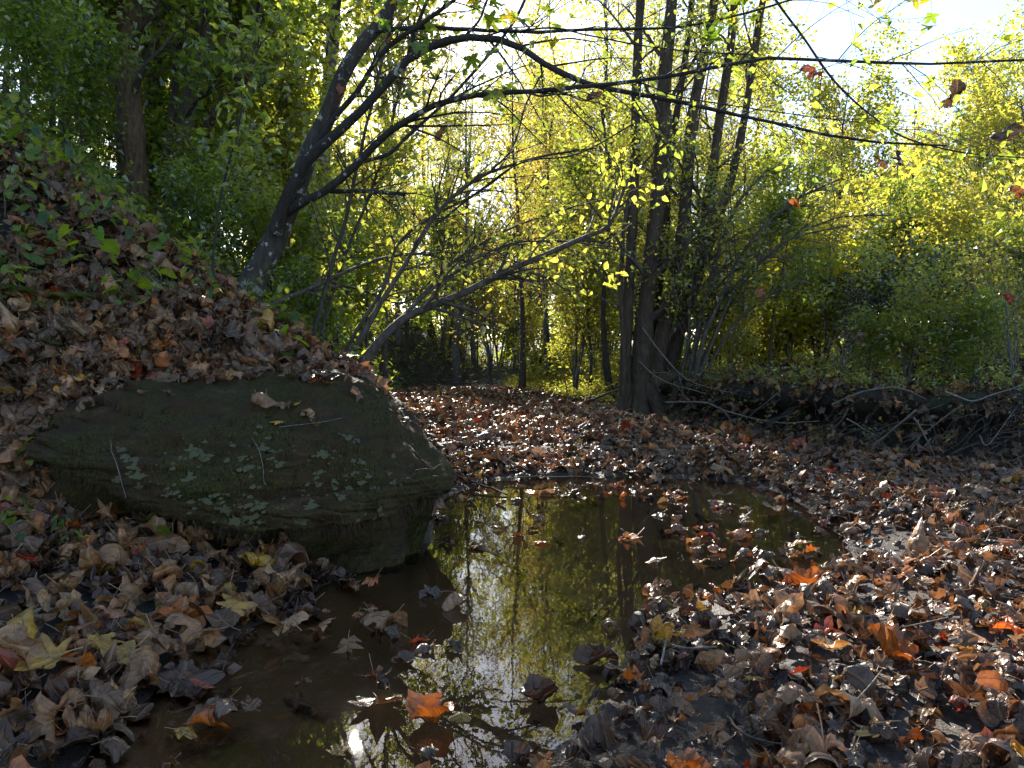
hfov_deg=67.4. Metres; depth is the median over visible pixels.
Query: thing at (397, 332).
creekside tree
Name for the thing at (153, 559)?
fallen leaf
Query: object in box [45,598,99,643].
fallen leaf
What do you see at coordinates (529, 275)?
autumn tree
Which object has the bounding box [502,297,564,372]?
shrub
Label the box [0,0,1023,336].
sky
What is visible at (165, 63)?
sapling
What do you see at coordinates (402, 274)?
shrub
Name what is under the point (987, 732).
fallen leaf
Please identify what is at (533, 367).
undergrowth
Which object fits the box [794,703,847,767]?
fallen leaf
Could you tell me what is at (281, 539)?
fallen leaf
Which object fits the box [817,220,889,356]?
shrub
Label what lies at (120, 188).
leafy plant
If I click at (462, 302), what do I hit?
creekside tree
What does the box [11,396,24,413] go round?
fallen leaf
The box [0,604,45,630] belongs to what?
fallen leaf
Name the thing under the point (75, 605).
fallen leaf
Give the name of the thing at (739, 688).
fallen leaf
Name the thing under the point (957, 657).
fallen leaf
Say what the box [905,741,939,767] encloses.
fallen leaf
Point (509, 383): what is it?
grass
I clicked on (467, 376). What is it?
undergrowth
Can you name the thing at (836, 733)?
fallen leaf
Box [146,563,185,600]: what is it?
fallen leaf
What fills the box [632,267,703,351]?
shrub
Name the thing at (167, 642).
fallen leaf
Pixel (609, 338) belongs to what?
shrub
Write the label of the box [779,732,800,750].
fallen leaf
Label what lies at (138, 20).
woodland tree
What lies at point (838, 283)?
shrub
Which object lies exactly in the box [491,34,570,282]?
autumn tree
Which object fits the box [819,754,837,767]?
fallen leaf
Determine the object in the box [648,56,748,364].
creekside tree
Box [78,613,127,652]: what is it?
fallen leaf
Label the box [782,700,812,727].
fallen leaf
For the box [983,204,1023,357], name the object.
shrub
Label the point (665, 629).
fallen leaf
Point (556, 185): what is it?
creekside tree
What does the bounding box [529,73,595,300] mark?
creekside tree
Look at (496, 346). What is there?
shrub
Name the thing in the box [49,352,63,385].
fallen leaf
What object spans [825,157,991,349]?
shrub
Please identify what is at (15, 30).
shrub
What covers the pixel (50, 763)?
fallen leaf
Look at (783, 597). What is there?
fallen leaf
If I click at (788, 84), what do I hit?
autumn tree
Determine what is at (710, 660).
fallen leaf
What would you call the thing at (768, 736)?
fallen leaf
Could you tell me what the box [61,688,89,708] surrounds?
fallen leaf
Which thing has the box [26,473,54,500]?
fallen leaf
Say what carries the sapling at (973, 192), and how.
on the ground at (512, 630)
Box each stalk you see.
[110,440,125,497]
[252,438,265,484]
[279,418,340,427]
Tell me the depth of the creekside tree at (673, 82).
15.59 m
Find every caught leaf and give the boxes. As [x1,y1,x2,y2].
[336,83,346,99]
[384,33,396,41]
[435,127,445,140]
[586,91,602,99]
[754,288,764,296]
[788,198,799,208]
[800,64,824,78]
[856,331,864,343]
[874,151,887,169]
[891,150,903,165]
[942,79,965,109]
[990,121,1023,142]
[1000,292,1019,305]
[1007,185,1023,198]
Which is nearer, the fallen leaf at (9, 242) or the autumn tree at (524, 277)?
the fallen leaf at (9, 242)
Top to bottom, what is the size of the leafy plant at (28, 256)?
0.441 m
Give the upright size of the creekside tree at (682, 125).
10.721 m
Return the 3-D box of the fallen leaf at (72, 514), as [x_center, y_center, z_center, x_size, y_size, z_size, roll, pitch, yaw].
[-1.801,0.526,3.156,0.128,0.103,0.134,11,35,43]
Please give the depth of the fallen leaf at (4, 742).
1.80 m
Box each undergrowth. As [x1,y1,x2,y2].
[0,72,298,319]
[221,247,1021,390]
[335,307,464,389]
[372,316,526,386]
[506,358,720,397]
[554,342,1023,427]
[558,360,1023,454]
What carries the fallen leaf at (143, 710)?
on the water
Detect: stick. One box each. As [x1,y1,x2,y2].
[0,282,99,301]
[243,310,309,322]
[453,466,507,494]
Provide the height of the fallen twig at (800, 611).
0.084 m
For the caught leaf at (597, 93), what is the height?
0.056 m
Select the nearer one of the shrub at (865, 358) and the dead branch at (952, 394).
the dead branch at (952, 394)
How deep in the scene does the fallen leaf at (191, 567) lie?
2.96 m
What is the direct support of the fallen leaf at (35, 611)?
on the ground at (512, 630)
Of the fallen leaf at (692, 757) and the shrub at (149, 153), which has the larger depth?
the shrub at (149, 153)
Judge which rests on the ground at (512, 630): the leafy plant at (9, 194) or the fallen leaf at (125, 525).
the leafy plant at (9, 194)
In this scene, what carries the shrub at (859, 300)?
on the ground at (512, 630)
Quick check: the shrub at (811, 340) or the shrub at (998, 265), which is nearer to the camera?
the shrub at (998, 265)
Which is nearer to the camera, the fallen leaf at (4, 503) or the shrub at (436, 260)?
the fallen leaf at (4, 503)
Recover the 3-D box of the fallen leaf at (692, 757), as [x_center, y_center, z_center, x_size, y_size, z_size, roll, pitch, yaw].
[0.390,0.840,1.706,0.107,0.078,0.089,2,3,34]
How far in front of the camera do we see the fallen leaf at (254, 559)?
3.12 m
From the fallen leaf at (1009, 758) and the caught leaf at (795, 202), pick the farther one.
the caught leaf at (795, 202)
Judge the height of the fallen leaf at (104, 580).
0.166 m
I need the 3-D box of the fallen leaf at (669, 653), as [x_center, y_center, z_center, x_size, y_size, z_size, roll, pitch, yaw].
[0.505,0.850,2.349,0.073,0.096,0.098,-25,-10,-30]
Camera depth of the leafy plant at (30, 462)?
3.31 m
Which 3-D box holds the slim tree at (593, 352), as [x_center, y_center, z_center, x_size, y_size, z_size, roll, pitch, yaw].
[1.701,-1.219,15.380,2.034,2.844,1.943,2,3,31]
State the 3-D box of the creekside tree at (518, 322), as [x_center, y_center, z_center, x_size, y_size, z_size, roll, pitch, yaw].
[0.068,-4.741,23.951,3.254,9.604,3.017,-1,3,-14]
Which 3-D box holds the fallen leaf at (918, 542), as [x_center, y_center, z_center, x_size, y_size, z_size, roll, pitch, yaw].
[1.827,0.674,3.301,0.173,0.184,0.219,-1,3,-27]
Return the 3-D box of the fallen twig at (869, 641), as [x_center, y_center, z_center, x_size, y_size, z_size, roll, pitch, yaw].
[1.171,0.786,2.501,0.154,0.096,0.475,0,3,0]
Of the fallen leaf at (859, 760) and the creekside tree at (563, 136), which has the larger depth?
the creekside tree at (563, 136)
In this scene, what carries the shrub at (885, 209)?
on the ground at (512, 630)
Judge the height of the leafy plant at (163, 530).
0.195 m
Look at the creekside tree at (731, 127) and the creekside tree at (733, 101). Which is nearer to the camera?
the creekside tree at (731, 127)
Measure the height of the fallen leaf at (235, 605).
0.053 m
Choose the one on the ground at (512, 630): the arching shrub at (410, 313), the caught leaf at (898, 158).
the arching shrub at (410, 313)
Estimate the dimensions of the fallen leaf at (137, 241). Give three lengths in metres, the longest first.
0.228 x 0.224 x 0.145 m
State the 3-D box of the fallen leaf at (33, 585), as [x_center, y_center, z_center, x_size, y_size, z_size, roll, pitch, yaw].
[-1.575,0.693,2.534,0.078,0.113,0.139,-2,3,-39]
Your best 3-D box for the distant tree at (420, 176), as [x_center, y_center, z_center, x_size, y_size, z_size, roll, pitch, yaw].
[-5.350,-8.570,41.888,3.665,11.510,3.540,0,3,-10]
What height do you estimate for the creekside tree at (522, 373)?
8.240 m
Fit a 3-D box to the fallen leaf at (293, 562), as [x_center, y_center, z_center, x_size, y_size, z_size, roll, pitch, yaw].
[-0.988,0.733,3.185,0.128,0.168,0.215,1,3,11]
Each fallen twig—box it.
[491,472,602,489]
[650,631,716,650]
[659,622,666,666]
[726,715,780,744]
[798,593,877,625]
[798,659,886,679]
[833,606,921,621]
[856,629,880,650]
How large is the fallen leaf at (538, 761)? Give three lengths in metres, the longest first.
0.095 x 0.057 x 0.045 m
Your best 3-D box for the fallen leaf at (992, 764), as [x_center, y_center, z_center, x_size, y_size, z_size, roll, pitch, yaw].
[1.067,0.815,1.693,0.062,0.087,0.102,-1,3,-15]
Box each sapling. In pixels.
[0,6,103,115]
[2,0,117,112]
[37,0,164,136]
[43,4,167,177]
[59,0,195,144]
[143,42,267,147]
[145,2,285,248]
[146,2,324,258]
[197,5,366,307]
[230,5,327,239]
[263,79,348,172]
[298,0,464,386]
[310,26,431,347]
[396,176,475,373]
[443,198,514,364]
[476,0,620,371]
[481,45,602,378]
[517,0,691,390]
[533,133,649,389]
[534,128,639,372]
[729,135,845,367]
[800,123,867,366]
[855,163,961,363]
[945,171,1001,321]
[964,213,1023,366]
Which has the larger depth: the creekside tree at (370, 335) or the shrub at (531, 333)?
the shrub at (531, 333)
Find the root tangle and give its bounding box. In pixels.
[518,377,1023,460]
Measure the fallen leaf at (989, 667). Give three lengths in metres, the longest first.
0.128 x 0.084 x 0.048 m
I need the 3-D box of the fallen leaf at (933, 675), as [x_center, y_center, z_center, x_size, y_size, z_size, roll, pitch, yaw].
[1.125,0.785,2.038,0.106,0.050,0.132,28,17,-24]
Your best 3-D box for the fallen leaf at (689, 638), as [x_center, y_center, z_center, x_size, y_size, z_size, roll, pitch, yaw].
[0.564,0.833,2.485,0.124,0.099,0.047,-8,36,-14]
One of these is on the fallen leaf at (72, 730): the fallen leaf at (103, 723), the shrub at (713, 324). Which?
the fallen leaf at (103, 723)
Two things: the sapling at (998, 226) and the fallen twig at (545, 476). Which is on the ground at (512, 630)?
the sapling at (998, 226)
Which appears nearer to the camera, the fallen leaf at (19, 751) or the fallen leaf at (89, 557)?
the fallen leaf at (19, 751)
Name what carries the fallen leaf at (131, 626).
on the ground at (512, 630)
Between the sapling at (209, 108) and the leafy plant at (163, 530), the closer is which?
the leafy plant at (163, 530)
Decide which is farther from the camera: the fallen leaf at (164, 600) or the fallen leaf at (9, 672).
the fallen leaf at (164, 600)
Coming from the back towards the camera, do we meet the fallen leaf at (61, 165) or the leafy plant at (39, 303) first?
the fallen leaf at (61, 165)
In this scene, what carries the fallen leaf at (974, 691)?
on the ground at (512, 630)
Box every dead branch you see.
[582,385,618,401]
[631,353,706,398]
[642,327,737,398]
[665,401,819,428]
[746,392,778,421]
[824,408,848,432]
[832,377,924,404]
[846,418,881,437]
[868,409,916,450]
[903,404,962,454]
[913,417,934,456]
[945,383,1023,401]
[978,409,1014,445]
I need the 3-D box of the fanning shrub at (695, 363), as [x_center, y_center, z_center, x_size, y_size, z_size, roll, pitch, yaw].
[3.491,-1.485,9.661,3.286,2.936,1.389,0,3,0]
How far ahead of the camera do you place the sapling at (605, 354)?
12.25 m
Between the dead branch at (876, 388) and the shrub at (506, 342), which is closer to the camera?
the dead branch at (876, 388)
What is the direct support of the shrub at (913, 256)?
on the ground at (512, 630)
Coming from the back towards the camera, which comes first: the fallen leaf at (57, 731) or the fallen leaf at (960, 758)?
the fallen leaf at (57, 731)
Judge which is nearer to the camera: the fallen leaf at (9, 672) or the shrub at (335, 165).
the fallen leaf at (9, 672)
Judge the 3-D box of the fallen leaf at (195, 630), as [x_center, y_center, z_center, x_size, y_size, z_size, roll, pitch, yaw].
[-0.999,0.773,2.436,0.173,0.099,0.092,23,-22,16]
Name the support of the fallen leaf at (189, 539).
on the leaf litter
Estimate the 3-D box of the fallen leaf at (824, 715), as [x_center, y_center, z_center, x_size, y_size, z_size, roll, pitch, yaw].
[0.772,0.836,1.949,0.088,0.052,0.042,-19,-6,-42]
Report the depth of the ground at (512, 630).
2.93 m
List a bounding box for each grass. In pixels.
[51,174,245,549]
[501,368,617,393]
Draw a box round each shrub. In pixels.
[0,0,117,137]
[21,0,169,165]
[36,47,150,170]
[104,104,196,210]
[108,52,226,234]
[142,143,254,264]
[148,108,291,276]
[224,122,361,280]
[228,164,355,312]
[252,180,368,322]
[269,207,574,328]
[272,244,363,349]
[275,188,395,349]
[338,198,399,350]
[344,120,668,364]
[374,209,427,321]
[403,259,454,334]
[408,210,501,339]
[435,288,499,365]
[456,282,512,352]
[458,223,550,366]
[491,285,552,363]
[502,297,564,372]
[537,306,578,364]
[540,301,600,372]
[569,276,638,365]
[582,290,619,352]
[595,254,642,345]
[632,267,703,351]
[660,146,930,380]
[661,211,765,368]
[667,239,778,368]
[695,277,773,375]
[700,245,797,367]
[710,175,859,362]
[714,216,828,366]
[725,189,837,363]
[749,182,925,366]
[754,203,859,364]
[795,262,925,367]
[803,172,937,356]
[808,270,896,375]
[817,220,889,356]
[823,218,1015,368]
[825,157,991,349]
[838,232,978,384]
[841,301,916,381]
[867,200,1010,352]
[890,129,1023,356]
[898,150,1023,353]
[900,228,1011,385]
[906,231,1011,357]
[924,267,1023,383]
[936,221,1023,374]
[940,215,1023,382]
[963,178,1023,315]
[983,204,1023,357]
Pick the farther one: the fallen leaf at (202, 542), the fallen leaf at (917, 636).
the fallen leaf at (202, 542)
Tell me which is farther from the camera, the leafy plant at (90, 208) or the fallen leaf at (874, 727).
the leafy plant at (90, 208)
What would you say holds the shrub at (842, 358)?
on the ground at (512, 630)
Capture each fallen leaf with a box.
[0,235,29,265]
[0,302,37,333]
[0,349,27,370]
[0,403,47,436]
[0,485,20,512]
[0,499,12,513]
[0,519,43,555]
[0,543,28,569]
[0,545,23,548]
[0,551,20,579]
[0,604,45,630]
[0,613,6,627]
[0,614,47,669]
[0,621,40,637]
[0,622,25,671]
[0,665,37,675]
[0,687,26,703]
[0,689,15,706]
[0,691,30,731]
[0,717,33,756]
[0,723,26,758]
[0,744,31,767]
[2,423,24,441]
[4,668,41,689]
[7,605,56,647]
[8,332,32,356]
[8,607,42,620]
[10,669,45,696]
[10,673,78,713]
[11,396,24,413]
[11,572,37,612]
[14,633,82,670]
[17,732,98,767]
[18,418,35,439]
[21,387,45,404]
[21,575,48,612]
[23,691,76,743]
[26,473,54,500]
[33,702,85,710]
[34,339,90,361]
[34,616,39,630]
[34,739,59,762]
[35,380,78,400]
[35,589,69,611]
[37,549,70,568]
[41,570,84,598]
[43,526,72,549]
[43,644,96,695]
[44,601,114,639]
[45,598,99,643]
[48,160,69,178]
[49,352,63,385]
[50,350,85,397]
[53,634,60,644]
[54,629,83,664]
[54,711,78,736]
[56,501,90,526]
[57,720,66,734]
[60,599,91,630]
[60,644,96,669]
[60,664,100,682]
[60,712,118,753]
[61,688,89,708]
[61,715,115,748]
[62,704,113,734]
[63,636,96,652]
[68,607,101,629]
[73,650,98,665]
[75,565,112,594]
[76,500,128,521]
[76,534,103,549]
[77,615,126,630]
[77,673,120,691]
[78,546,107,574]
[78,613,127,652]
[80,677,127,720]
[82,200,117,234]
[86,627,126,648]
[87,678,108,712]
[91,498,117,530]
[91,736,129,767]
[92,583,140,611]
[92,702,136,722]
[96,240,131,260]
[97,543,127,576]
[97,634,151,664]
[97,639,126,678]
[98,359,108,378]
[98,605,125,650]
[99,515,189,554]
[99,523,117,541]
[103,552,128,586]
[105,656,122,676]
[107,595,128,617]
[108,573,150,605]
[110,677,137,702]
[110,718,133,741]
[111,518,138,529]
[113,346,143,377]
[114,619,161,633]
[116,551,132,565]
[116,569,145,582]
[117,229,158,252]
[117,642,160,689]
[118,509,146,526]
[118,702,153,721]
[125,606,158,622]
[127,695,139,711]
[128,547,164,592]
[128,635,145,648]
[133,685,145,695]
[135,556,182,581]
[135,613,178,654]
[138,659,224,698]
[139,518,147,524]
[139,544,179,564]
[143,558,156,588]
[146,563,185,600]
[146,572,190,592]
[147,593,182,619]
[151,593,215,621]
[161,572,178,595]
[164,612,228,645]
[165,615,226,657]
[172,522,194,543]
[177,554,207,582]
[181,697,232,728]
[185,521,219,561]
[188,559,236,590]
[188,601,247,632]
[194,561,233,581]
[194,687,244,726]
[198,564,227,596]
[203,569,246,607]
[207,658,241,674]
[215,590,229,608]
[215,593,256,615]
[230,538,251,568]
[238,551,276,569]
[238,592,282,621]
[246,537,275,556]
[252,562,308,589]
[255,539,309,579]
[260,567,288,597]
[261,611,308,635]
[266,540,295,568]
[272,532,289,546]
[276,591,324,611]
[277,607,321,620]
[303,569,312,593]
[348,693,406,706]
[357,654,392,689]
[359,604,407,636]
[370,624,399,645]
[405,689,453,723]
[480,450,520,468]
[503,740,538,767]
[519,673,558,703]
[529,754,550,767]
[551,743,595,765]
[571,707,623,760]
[572,639,618,664]
[624,657,647,679]
[630,614,667,639]
[634,698,648,722]
[636,664,672,694]
[636,712,666,740]
[642,578,661,597]
[646,694,677,728]
[648,635,694,652]
[649,614,684,648]
[659,684,698,716]
[659,687,673,701]
[663,645,681,668]
[663,747,711,767]
[677,633,703,646]
[679,595,700,616]
[695,649,723,671]
[697,680,735,698]
[702,721,731,742]
[708,592,741,610]
[711,674,749,699]
[726,643,780,663]
[726,711,740,728]
[734,569,756,593]
[737,693,790,747]
[749,600,775,621]
[749,649,775,690]
[750,746,810,767]
[754,594,797,624]
[755,688,788,723]
[759,560,792,586]
[761,729,781,749]
[764,589,803,613]
[768,615,795,647]
[768,752,796,767]
[775,681,820,711]
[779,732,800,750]
[782,565,823,585]
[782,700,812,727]
[782,714,807,737]
[791,713,824,732]
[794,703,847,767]
[794,741,809,753]
[801,652,820,678]
[803,752,854,767]
[804,604,835,618]
[806,600,836,618]
[809,667,837,689]
[809,700,828,720]
[811,575,836,603]
[811,670,884,721]
[814,615,845,640]
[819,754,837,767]
[827,724,849,740]
[827,740,866,767]
[830,660,877,697]
[841,586,863,606]
[847,725,868,767]
[849,716,896,737]
[853,644,867,660]
[863,720,900,745]
[867,623,918,660]
[871,688,889,706]
[901,627,927,642]
[905,621,938,657]
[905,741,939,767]
[906,742,949,767]
[907,516,959,556]
[908,702,938,726]
[912,662,957,698]
[924,648,977,672]
[937,622,990,644]
[937,669,944,696]
[937,739,997,767]
[938,618,952,638]
[941,679,985,701]
[946,728,988,750]
[953,544,999,568]
[958,558,980,587]
[958,651,999,677]
[968,565,1009,607]
[970,497,1003,519]
[970,663,1002,676]
[972,640,996,670]
[976,687,1014,727]
[977,670,1018,717]
[978,738,1022,767]
[979,726,1014,743]
[988,561,1023,581]
[989,736,1013,767]
[991,651,1022,683]
[1000,707,1023,738]
[1001,596,1023,605]
[1008,700,1023,718]
[1009,599,1023,613]
[1011,738,1023,759]
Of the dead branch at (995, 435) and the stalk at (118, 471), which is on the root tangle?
the dead branch at (995, 435)
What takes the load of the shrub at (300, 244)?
on the ground at (512, 630)
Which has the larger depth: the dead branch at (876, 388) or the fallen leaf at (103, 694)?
the dead branch at (876, 388)
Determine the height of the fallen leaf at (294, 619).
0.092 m
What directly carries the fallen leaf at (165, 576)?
on the fallen leaf at (151, 594)
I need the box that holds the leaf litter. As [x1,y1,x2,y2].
[0,116,1023,767]
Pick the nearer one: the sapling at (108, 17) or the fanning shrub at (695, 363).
the sapling at (108, 17)
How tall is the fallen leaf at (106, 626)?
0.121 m
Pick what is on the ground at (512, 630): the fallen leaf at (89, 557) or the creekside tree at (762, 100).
the creekside tree at (762, 100)
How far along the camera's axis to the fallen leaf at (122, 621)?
2.49 m
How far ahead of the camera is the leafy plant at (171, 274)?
4.17 m
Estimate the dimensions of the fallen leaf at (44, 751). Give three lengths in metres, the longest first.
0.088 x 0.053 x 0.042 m
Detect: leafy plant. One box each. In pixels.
[0,88,43,145]
[0,149,35,216]
[0,225,49,284]
[0,495,37,540]
[3,172,70,235]
[4,294,50,307]
[16,418,58,465]
[24,142,65,179]
[38,326,73,344]
[45,229,75,263]
[51,514,84,560]
[54,138,111,192]
[58,223,119,275]
[62,169,104,229]
[78,199,126,228]
[79,146,128,204]
[99,265,161,304]
[101,195,145,245]
[101,267,153,304]
[135,512,170,545]
[138,261,177,286]
[147,231,196,278]
[158,211,186,240]
[180,264,231,299]
[231,317,266,331]
[265,280,302,323]
[268,324,308,356]
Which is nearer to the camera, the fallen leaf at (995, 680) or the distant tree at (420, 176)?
the fallen leaf at (995, 680)
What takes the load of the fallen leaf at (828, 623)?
on the ground at (512, 630)
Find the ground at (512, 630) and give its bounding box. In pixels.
[0,132,1023,767]
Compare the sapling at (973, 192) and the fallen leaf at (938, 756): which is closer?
the fallen leaf at (938, 756)
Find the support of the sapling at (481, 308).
on the ground at (512, 630)
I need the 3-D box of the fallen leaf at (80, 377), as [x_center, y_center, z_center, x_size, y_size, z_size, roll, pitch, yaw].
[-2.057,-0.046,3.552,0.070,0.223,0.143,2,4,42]
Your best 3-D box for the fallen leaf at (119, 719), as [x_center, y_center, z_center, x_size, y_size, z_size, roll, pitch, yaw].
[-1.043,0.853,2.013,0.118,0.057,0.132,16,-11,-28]
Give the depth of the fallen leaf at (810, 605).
2.62 m
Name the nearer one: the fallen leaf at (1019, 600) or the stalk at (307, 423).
the fallen leaf at (1019, 600)
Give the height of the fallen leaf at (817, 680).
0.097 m
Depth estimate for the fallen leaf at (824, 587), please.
2.84 m
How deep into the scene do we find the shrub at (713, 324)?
13.30 m
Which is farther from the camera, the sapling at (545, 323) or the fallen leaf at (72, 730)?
the sapling at (545, 323)
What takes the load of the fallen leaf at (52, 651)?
on the ground at (512, 630)
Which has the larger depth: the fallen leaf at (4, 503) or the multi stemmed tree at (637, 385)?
the multi stemmed tree at (637, 385)
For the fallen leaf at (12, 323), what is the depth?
3.48 m
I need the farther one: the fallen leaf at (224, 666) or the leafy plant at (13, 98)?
the leafy plant at (13, 98)
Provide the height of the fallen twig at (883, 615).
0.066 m
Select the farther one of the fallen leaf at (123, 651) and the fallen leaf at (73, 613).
the fallen leaf at (73, 613)
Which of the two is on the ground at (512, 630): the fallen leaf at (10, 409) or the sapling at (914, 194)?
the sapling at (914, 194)
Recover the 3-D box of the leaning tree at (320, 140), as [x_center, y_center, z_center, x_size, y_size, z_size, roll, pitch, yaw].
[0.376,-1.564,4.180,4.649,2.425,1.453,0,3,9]
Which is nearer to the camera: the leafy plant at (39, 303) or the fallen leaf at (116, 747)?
the fallen leaf at (116, 747)
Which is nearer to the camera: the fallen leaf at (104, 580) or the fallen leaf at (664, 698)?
the fallen leaf at (664, 698)
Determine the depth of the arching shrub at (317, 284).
5.52 m
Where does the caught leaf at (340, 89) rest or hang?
attached to the leaning tree at (320, 140)
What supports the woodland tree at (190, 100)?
on the ground at (512, 630)
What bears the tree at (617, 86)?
on the ground at (512, 630)
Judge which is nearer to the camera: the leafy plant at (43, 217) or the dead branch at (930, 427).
the leafy plant at (43, 217)
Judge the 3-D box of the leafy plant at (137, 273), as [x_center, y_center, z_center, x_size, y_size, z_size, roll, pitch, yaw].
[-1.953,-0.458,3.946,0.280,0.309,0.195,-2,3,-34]
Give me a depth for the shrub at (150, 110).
8.62 m
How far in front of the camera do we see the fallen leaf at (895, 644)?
2.21 m
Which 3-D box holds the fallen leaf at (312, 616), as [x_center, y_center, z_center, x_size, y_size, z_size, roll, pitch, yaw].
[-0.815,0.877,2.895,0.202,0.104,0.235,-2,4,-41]
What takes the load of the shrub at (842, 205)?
on the ground at (512, 630)
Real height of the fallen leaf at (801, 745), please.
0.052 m
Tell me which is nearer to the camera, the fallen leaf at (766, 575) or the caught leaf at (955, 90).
the fallen leaf at (766, 575)
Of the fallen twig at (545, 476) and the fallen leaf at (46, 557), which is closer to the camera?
the fallen leaf at (46, 557)
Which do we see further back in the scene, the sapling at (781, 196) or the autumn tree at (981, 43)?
the autumn tree at (981, 43)
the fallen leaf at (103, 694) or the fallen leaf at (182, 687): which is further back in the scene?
the fallen leaf at (182, 687)
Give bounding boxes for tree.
[0,65,88,151]
[1,0,229,213]
[58,5,166,134]
[86,0,272,213]
[88,0,327,238]
[153,0,357,244]
[154,0,275,220]
[190,0,318,297]
[236,0,1023,302]
[243,0,410,326]
[270,7,347,127]
[275,0,476,341]
[333,136,366,223]
[336,0,467,374]
[338,66,420,364]
[342,100,374,210]
[349,164,437,333]
[350,79,426,343]
[376,31,477,340]
[381,191,446,329]
[393,0,499,357]
[394,63,464,265]
[396,150,557,383]
[397,133,441,258]
[404,31,523,382]
[410,90,495,366]
[417,129,482,244]
[417,223,497,335]
[418,0,541,373]
[444,13,571,388]
[459,16,598,357]
[470,99,569,377]
[477,220,569,346]
[478,76,549,372]
[488,0,818,422]
[489,213,639,392]
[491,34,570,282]
[495,42,583,364]
[500,4,633,357]
[504,0,684,375]
[506,230,537,355]
[508,180,539,363]
[509,70,591,358]
[511,49,616,364]
[526,191,589,321]
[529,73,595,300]
[543,270,619,372]
[544,82,613,184]
[555,91,624,354]
[562,23,653,360]
[573,0,683,367]
[584,0,708,265]
[601,182,647,351]
[612,34,700,228]
[613,160,674,298]
[614,1,730,266]
[621,113,702,293]
[630,41,708,285]
[640,0,799,370]
[641,37,729,363]
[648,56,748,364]
[672,74,764,363]
[680,0,842,274]
[693,69,796,366]
[693,77,738,339]
[696,19,779,217]
[703,21,791,365]
[732,95,798,230]
[772,2,923,352]
[787,71,874,342]
[801,72,924,254]
[846,120,918,357]
[867,68,969,220]
[892,82,989,209]
[902,0,1023,357]
[923,46,1023,341]
[930,24,1023,196]
[932,44,1023,221]
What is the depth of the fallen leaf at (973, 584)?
2.71 m
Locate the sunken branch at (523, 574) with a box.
[470,541,596,620]
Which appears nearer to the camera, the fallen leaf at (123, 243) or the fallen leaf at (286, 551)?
the fallen leaf at (286, 551)
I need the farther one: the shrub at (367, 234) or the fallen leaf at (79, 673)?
the shrub at (367, 234)
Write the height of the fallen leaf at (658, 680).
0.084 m
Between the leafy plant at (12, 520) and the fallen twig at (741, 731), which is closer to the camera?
the fallen twig at (741, 731)
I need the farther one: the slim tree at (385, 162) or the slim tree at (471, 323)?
the slim tree at (471, 323)
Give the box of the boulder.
[27,368,458,575]
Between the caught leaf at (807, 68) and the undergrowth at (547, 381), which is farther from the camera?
the undergrowth at (547, 381)
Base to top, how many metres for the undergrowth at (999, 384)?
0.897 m
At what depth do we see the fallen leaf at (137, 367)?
3.81 m
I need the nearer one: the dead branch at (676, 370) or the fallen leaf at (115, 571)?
the fallen leaf at (115, 571)
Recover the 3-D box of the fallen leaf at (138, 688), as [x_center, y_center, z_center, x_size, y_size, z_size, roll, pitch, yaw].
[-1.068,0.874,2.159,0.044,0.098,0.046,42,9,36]
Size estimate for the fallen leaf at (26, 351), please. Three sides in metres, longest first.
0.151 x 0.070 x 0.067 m
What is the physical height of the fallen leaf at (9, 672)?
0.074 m
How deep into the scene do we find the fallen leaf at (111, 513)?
3.24 m
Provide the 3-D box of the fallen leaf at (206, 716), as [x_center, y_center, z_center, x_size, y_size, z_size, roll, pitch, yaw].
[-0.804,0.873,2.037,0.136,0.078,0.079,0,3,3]
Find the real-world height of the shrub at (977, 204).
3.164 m
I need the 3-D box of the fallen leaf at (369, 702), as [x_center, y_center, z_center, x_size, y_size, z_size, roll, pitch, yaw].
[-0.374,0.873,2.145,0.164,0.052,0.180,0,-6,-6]
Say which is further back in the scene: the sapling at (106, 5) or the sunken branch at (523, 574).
the sapling at (106, 5)
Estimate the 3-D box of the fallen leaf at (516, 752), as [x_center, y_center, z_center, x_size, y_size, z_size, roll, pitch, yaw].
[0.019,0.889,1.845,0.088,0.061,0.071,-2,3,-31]
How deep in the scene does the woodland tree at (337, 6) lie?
9.23 m
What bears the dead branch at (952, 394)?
on the root tangle
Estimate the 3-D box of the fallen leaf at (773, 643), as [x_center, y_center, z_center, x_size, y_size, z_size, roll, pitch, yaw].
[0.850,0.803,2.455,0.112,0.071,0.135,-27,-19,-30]
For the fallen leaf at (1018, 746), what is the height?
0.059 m
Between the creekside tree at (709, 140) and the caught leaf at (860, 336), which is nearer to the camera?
the caught leaf at (860, 336)
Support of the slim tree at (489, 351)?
on the ground at (512, 630)
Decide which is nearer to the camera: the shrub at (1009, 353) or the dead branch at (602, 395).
the shrub at (1009, 353)
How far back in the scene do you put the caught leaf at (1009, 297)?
5.46 m
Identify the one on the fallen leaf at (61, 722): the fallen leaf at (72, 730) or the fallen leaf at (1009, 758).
the fallen leaf at (72, 730)
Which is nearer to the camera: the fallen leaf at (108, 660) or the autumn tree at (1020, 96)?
the fallen leaf at (108, 660)
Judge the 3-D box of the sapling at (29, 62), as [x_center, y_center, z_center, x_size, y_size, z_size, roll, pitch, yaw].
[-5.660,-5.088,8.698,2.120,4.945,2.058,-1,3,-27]
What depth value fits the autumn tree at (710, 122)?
35.22 m
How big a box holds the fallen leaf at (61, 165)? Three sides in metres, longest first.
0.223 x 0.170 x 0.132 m
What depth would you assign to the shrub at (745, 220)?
13.45 m
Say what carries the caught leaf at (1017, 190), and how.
hanging from the leaning tree at (320, 140)

